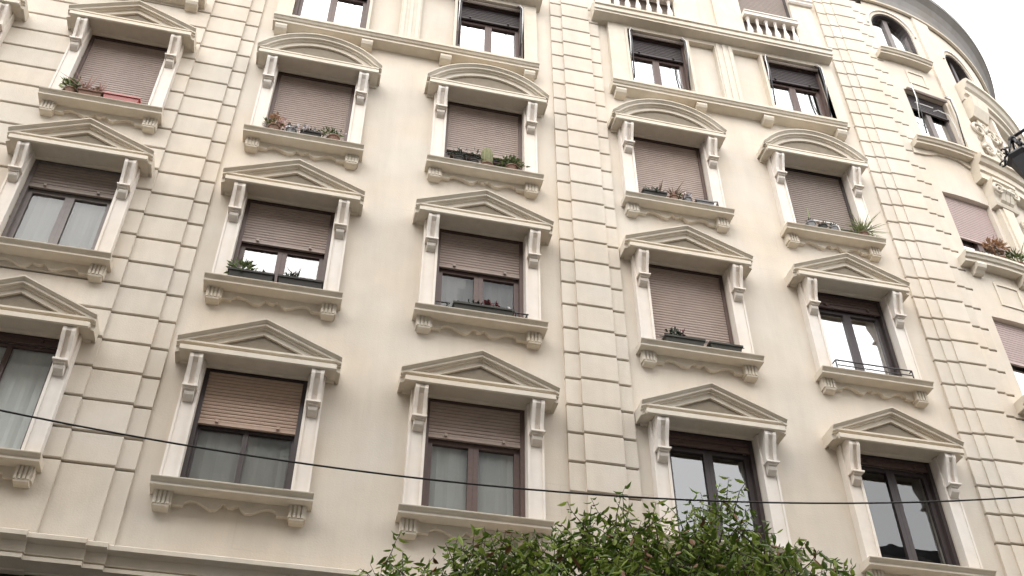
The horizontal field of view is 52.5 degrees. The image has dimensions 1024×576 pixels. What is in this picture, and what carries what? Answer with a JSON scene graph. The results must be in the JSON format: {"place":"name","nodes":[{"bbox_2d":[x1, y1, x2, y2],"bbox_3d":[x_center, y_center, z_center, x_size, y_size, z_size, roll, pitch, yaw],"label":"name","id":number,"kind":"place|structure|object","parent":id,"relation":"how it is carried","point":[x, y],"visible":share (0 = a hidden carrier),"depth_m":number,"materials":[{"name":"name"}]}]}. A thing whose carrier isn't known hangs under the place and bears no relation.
{"place":"outdoors","nodes":[
{"label":"outdoors","id":0,"kind":"place"},
{"bbox_2d":[0,409,1023,503],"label":"overhead cable","id":1,"kind":"object","parent":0,"point":[102,430],"visible":1,"depth_m":5.82,"materials":[{"name":"black rubber"}]},
{"bbox_2d":[933,0,1023,135],"label":"sky","id":2,"kind":"structure","parent":0,"point":[996,27],"materials":[{"name":"white"}]},
{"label":"pavement","id":3,"kind":"structure","parent":0,"visible":0},
{"bbox_2d":[0,0,1023,575],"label":"apartment building","id":4,"kind":"structure","parent":3,"relation":"on","point":[886,366],"depth_m":15.32,"materials":[{"name":"beige paint"}]},
{"bbox_2d":[0,0,28,45],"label":"window","id":5,"kind":"structure","parent":4,"relation":"in","point":[11,11],"depth_m":16.25,"materials":[{"name":"beige stone"}]},
{"bbox_2d":[0,275,98,488],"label":"window","id":6,"kind":"structure","parent":4,"relation":"in","point":[43,331],"depth_m":12.61,"materials":[{"name":"beige stone"}]},
{"bbox_2d":[58,76,85,92],"bbox_3d":[-6.564,-3.004,15.517,0.433,0.382,0.321,9,-42,-10],"label":"flowerpot","id":7,"kind":"object","parent":4,"relation":"on","point":[70,84],"visible":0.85,"depth_m":15.45,"materials":[{"name":"ceramic"}]},
{"bbox_2d":[0,118,154,283],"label":"window","id":8,"kind":"structure","parent":4,"relation":"in","point":[71,208],"depth_m":14.46,"materials":[{"name":"beige stone"}]},
{"bbox_2d":[62,73,107,96],"bbox_3d":[-6.332,-2.918,15.538,0.909,0.281,0.804,9,-42,-10],"label":"planter","id":9,"kind":"object","parent":4,"relation":"on","point":[97,91],"visible":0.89,"depth_m":15.45,"materials":[{"name":"ceramic"}]},
{"bbox_2d":[38,0,195,133],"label":"window","id":10,"kind":"structure","parent":4,"relation":"in","point":[136,47],"depth_m":16.39,"materials":[{"name":"beige stone"}]},
{"bbox_2d":[102,91,140,103],"bbox_3d":[-5.856,-2.831,15.586,0.544,0.215,0.184,9,-42,-10],"label":"planter","id":11,"kind":"object","parent":4,"relation":"on","point":[123,97],"visible":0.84,"depth_m":15.51,"materials":[{"name":"red plastic"}]},
{"bbox_2d":[150,318,342,527],"bbox_3d":[-3.256,1.597,12.826,2.066,2.725,0.562,9,-42,-10],"label":"window","id":12,"kind":"structure","parent":4,"relation":"in","point":[262,390],"depth_m":12.92,"materials":[{"name":"beige stone"}]},
{"bbox_2d":[224,257,274,281],"bbox_3d":[-3.579,-0.230,14.187,0.678,0.418,0.360,9,-42,-10],"label":"planter","id":13,"kind":"object","parent":4,"relation":"on","point":[247,272],"visible":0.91,"depth_m":14.07,"materials":[{"name":"plastic"}]},
{"bbox_2d":[262,111,290,129],"bbox_3d":[-3.675,-2.572,16.210,0.467,0.433,0.298,9,-42,-10],"label":"flowerpot","id":14,"kind":"object","parent":4,"relation":"on","point":[273,124],"visible":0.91,"depth_m":16.18,"materials":[{"name":"ceramic"}]},
{"bbox_2d":[203,159,364,321],"bbox_3d":[-3.277,-0.672,14.962,2.066,2.725,0.766,9,-42,-10],"label":"window","id":15,"kind":"structure","parent":4,"relation":"in","point":[297,213],"depth_m":15.08,"materials":[{"name":"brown wood"}]},
{"bbox_2d":[285,123,301,132],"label":"flowerpot","id":16,"kind":"object","parent":4,"relation":"on","point":[291,128],"visible":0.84,"depth_m":16.14,"materials":[{"name":"grey plastic"}]},
{"bbox_2d":[277,269,323,288],"bbox_3d":[-2.914,-0.086,14.305,0.624,0.327,0.289,9,-42,-10],"label":"planter","id":17,"kind":"object","parent":4,"relation":"on","point":[293,279],"visible":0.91,"depth_m":14.17,"materials":[{"name":"plastic"}]},
{"bbox_2d":[299,123,320,136],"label":"planter","id":18,"kind":"object","parent":4,"relation":"on","point":[307,131],"visible":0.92,"depth_m":16.16,"materials":[{"name":"plastic"}]},
{"bbox_2d":[243,33,381,169],"bbox_3d":[-3.248,-3.087,16.932,2.066,2.811,0.516,9,-42,-10],"label":"window","id":19,"kind":"structure","parent":4,"relation":"in","point":[322,81],"depth_m":17.11,"materials":[{"name":"beige stone"}]},
{"bbox_2d":[318,126,343,140],"bbox_3d":[-2.834,-2.406,16.321,0.463,0.332,0.271,9,-42,-10],"label":"flowerpot","id":20,"kind":"object","parent":4,"relation":"on","point":[334,134],"visible":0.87,"depth_m":16.28,"materials":[{"name":"ceramic"}]},
{"bbox_2d":[293,0,369,27],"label":"window","id":21,"kind":"structure","parent":4,"relation":"in","point":[347,12],"depth_m":19.29,"materials":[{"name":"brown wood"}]},
{"bbox_2d":[449,146,471,159],"bbox_3d":[-0.844,-2.134,16.697,0.370,0.365,0.282,24,-47,-25],"label":"flowerpot","id":22,"kind":"object","parent":4,"relation":"on","point":[460,157],"visible":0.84,"depth_m":16.66,"materials":[{"name":"plastic"}]},
{"bbox_2d":[468,147,481,162],"bbox_3d":[-0.597,-2.108,16.750,0.281,0.398,0.204,9,-42,-10],"label":"flowerpot","id":23,"kind":"object","parent":4,"relation":"on","point":[475,159],"visible":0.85,"depth_m":16.69,"materials":[{"name":"plastic"}]},
{"bbox_2d":[395,350,559,554],"bbox_3d":[-0.458,2.033,13.302,2.130,2.725,0.562,9,-42,-10],"label":"window","id":24,"kind":"structure","parent":4,"relation":"in","point":[466,417],"depth_m":13.45,"materials":[{"name":"beige stone"}]},
{"bbox_2d":[412,189,553,349],"bbox_3d":[-0.456,-0.325,15.384,2.130,2.725,0.562,9,-42,-10],"label":"window","id":25,"kind":"structure","parent":4,"relation":"in","point":[475,244],"depth_m":15.53,"materials":[{"name":"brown wood"}]},
{"bbox_2d":[452,299,514,315],"bbox_3d":[-0.407,0.265,14.700,0.884,0.286,0.268,9,-42,-10],"label":"planter","id":26,"kind":"object","parent":4,"relation":"on","point":[485,307],"visible":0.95,"depth_m":14.61,"materials":[{"name":"green plastic"}]},
{"bbox_2d":[424,63,548,198],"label":"window","id":27,"kind":"structure","parent":4,"relation":"in","point":[479,106],"depth_m":17.61,"materials":[{"name":"beige stone"}]},
{"bbox_2d":[481,148,492,164],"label":"flowerpot","id":28,"kind":"object","parent":4,"relation":"on","point":[487,155],"visible":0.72,"depth_m":16.79,"materials":[{"name":"ceramic"}]},
{"bbox_2d":[455,0,522,57],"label":"window","id":29,"kind":"structure","parent":4,"relation":"in","point":[481,26],"depth_m":19.83,"materials":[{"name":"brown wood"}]},
{"bbox_2d":[494,154,529,169],"bbox_3d":[0.006,-2.010,16.816,0.621,0.338,0.333,9,-42,-10],"label":"flowerpot","id":30,"kind":"object","parent":4,"relation":"on","point":[512,165],"visible":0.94,"depth_m":16.77,"materials":[{"name":"ceramic"}]},
{"bbox_2d":[611,0,673,15],"bbox_3d":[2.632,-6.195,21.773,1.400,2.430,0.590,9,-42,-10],"label":"balustrade","id":31,"kind":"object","parent":4,"relation":"in","point":[658,6],"depth_m":21.34,"materials":[{"name":"white stone"}]},
{"bbox_2d":[641,180,667,196],"bbox_3d":[2.345,-1.576,17.204,0.449,0.294,0.419,-13,-43,15],"label":"planter","id":32,"kind":"object","parent":4,"relation":"on","point":[651,191],"visible":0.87,"depth_m":17.10,"materials":[{"name":"plastic"}]},
{"bbox_2d":[627,27,690,90],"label":"window","id":33,"kind":"structure","parent":4,"relation":"in","point":[655,60],"depth_m":20.38,"materials":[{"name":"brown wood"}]},
{"bbox_2d":[607,99,734,232],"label":"window","id":34,"kind":"structure","parent":4,"relation":"in","point":[659,140],"depth_m":18.11,"materials":[{"name":"beige stone"}]},
{"bbox_2d":[665,182,692,198],"bbox_3d":[2.728,-1.531,17.234,0.586,0.265,0.485,-20,-45,21],"label":"flowerpot","id":35,"kind":"object","parent":4,"relation":"on","point":[674,194],"visible":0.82,"depth_m":17.20,"materials":[{"name":"ceramic"}]},
{"bbox_2d":[662,326,705,345],"bbox_3d":[2.500,0.729,15.213,0.624,0.343,0.266,9,-42,-10],"label":"planter","id":36,"kind":"object","parent":4,"relation":"on","point":[671,336],"visible":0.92,"depth_m":15.10,"materials":[{"name":"green plastic"}]},
{"bbox_2d":[680,191,692,200],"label":"flowerpot","id":37,"kind":"object","parent":4,"relation":"on","point":[689,197],"visible":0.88,"depth_m":17.22,"materials":[{"name":"grey plastic"}]},
{"bbox_2d":[619,225,764,382],"bbox_3d":[2.742,0.175,15.894,2.116,2.725,0.516,9,-42,-10],"label":"window","id":38,"kind":"structure","parent":4,"relation":"in","point":[677,272],"depth_m":16.03,"materials":[{"name":"beige stone"}]},
{"bbox_2d":[694,198,714,204],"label":"planter","id":39,"kind":"object","parent":4,"relation":"on","point":[703,201],"visible":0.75,"depth_m":17.24,"materials":[{"name":"grey plastic"}]},
{"bbox_2d":[634,382,802,572],"bbox_3d":[2.712,2.589,13.926,2.116,2.725,0.766,9,-42,-10],"label":"window","id":40,"kind":"structure","parent":4,"relation":"in","point":[698,435],"depth_m":14.22,"materials":[{"name":"beige stone"}]},
{"bbox_2d":[706,341,742,351],"bbox_3d":[3.122,0.907,15.239,0.524,0.110,0.184,9,-42,-10],"label":"planter","id":41,"kind":"object","parent":4,"relation":"on","point":[725,346],"visible":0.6,"depth_m":15.19,"materials":[{"name":"green plastic"}]},
{"bbox_2d":[738,0,798,41],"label":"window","id":42,"kind":"structure","parent":4,"relation":"in","point":[766,17],"depth_m":21.89,"materials":[{"name":"white stone"}]},
{"bbox_2d":[763,54,831,117],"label":"window","id":43,"kind":"structure","parent":4,"relation":"in","point":[792,86],"depth_m":20.85,"materials":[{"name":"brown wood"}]},
{"bbox_2d":[805,208,815,225],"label":"flowerpot","id":44,"kind":"object","parent":4,"relation":"on","point":[811,222],"visible":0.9,"depth_m":17.55,"materials":[{"name":"grey plastic"}]},
{"bbox_2d":[756,129,885,261],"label":"window","id":45,"kind":"structure","parent":4,"relation":"in","point":[806,168],"depth_m":18.52,"materials":[{"name":"beige stone"}]},
{"bbox_2d":[816,219,827,227],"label":"flowerpot","id":46,"kind":"object","parent":4,"relation":"on","point":[823,224],"visible":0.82,"depth_m":17.57,"materials":[{"name":"plastic"}]},
{"bbox_2d":[829,222,837,229],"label":"flowerpot","id":47,"kind":"object","parent":4,"relation":"on","point":[834,227],"visible":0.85,"depth_m":17.59,"materials":[{"name":"grey plastic"}]},
{"bbox_2d":[785,252,933,407],"bbox_3d":[5.415,0.684,16.438,2.029,2.725,0.766,9,-42,-10],"label":"window","id":48,"kind":"structure","parent":4,"relation":"in","point":[838,294],"depth_m":16.58,"materials":[{"name":"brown wood"}]},
{"bbox_2d":[840,211,897,236],"bbox_3d":[6.003,-0.964,17.794,1.113,0.413,1.144,9,-42,-10],"label":"flowerpot","id":49,"kind":"object","parent":4,"relation":"on","point":[862,229],"visible":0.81,"depth_m":17.73,"materials":[{"name":"ceramic"}]},
{"bbox_2d":[873,19,912,52],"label":"window","id":50,"kind":"structure","parent":4,"relation":"in","point":[885,37],"depth_m":23.43,"materials":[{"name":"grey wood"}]},
{"bbox_2d":[822,407,996,575],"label":"window","id":51,"kind":"structure","parent":4,"relation":"in","point":[898,539],"depth_m":14.58,"materials":[{"name":"beige stone"}]},
{"bbox_2d":[906,83,965,146],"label":"window","id":52,"kind":"structure","parent":4,"relation":"in","point":[926,113],"depth_m":21.50,"materials":[{"name":"grey wood"}]},
{"bbox_2d":[946,60,959,82],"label":"window","id":53,"kind":"structure","parent":4,"relation":"in","point":[950,65],"depth_m":23.79,"materials":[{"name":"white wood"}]},
{"bbox_2d":[937,196,1004,255],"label":"window","id":54,"kind":"structure","parent":4,"relation":"in","point":[973,224],"depth_m":19.29,"materials":[{"name":"plastic"}]},
{"bbox_2d":[980,235,1010,257],"bbox_3d":[8.673,-0.665,18.512,0.622,0.618,0.331,9,-42,-10],"label":"plant","id":55,"kind":"object","parent":4,"relation":"on","point":[999,245],"visible":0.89,"depth_m":18.56,"materials":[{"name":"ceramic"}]},
{"bbox_2d":[987,321,1023,420],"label":"window","id":56,"kind":"structure","parent":4,"relation":"in","point":[1012,338],"depth_m":17.31,"materials":[{"name":"brown plastic"}]},
{"bbox_2d":[996,243,1023,263],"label":"plant","id":57,"kind":"object","parent":4,"relation":"on","point":[1020,256],"visible":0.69,"depth_m":18.54,"materials":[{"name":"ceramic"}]},
{"label":"road","id":58,"kind":"structure","parent":0,"visible":0},
{"bbox_2d":[999,128,1023,178],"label":"street lamp","id":59,"kind":"object","parent":58,"relation":"on","point":[1015,161],"visible":1,"depth_m":8.31,"materials":[{"name":"black metal"}]},
{"label":"ground","id":60,"kind":"structure","parent":0,"visible":0},
{"bbox_2d":[349,476,872,575],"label":"street tree","id":61,"kind":"object","parent":60,"relation":"on","point":[707,558],"visible":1,"depth_m":6.39,"materials":[{"name":"green plant"}]}
]}

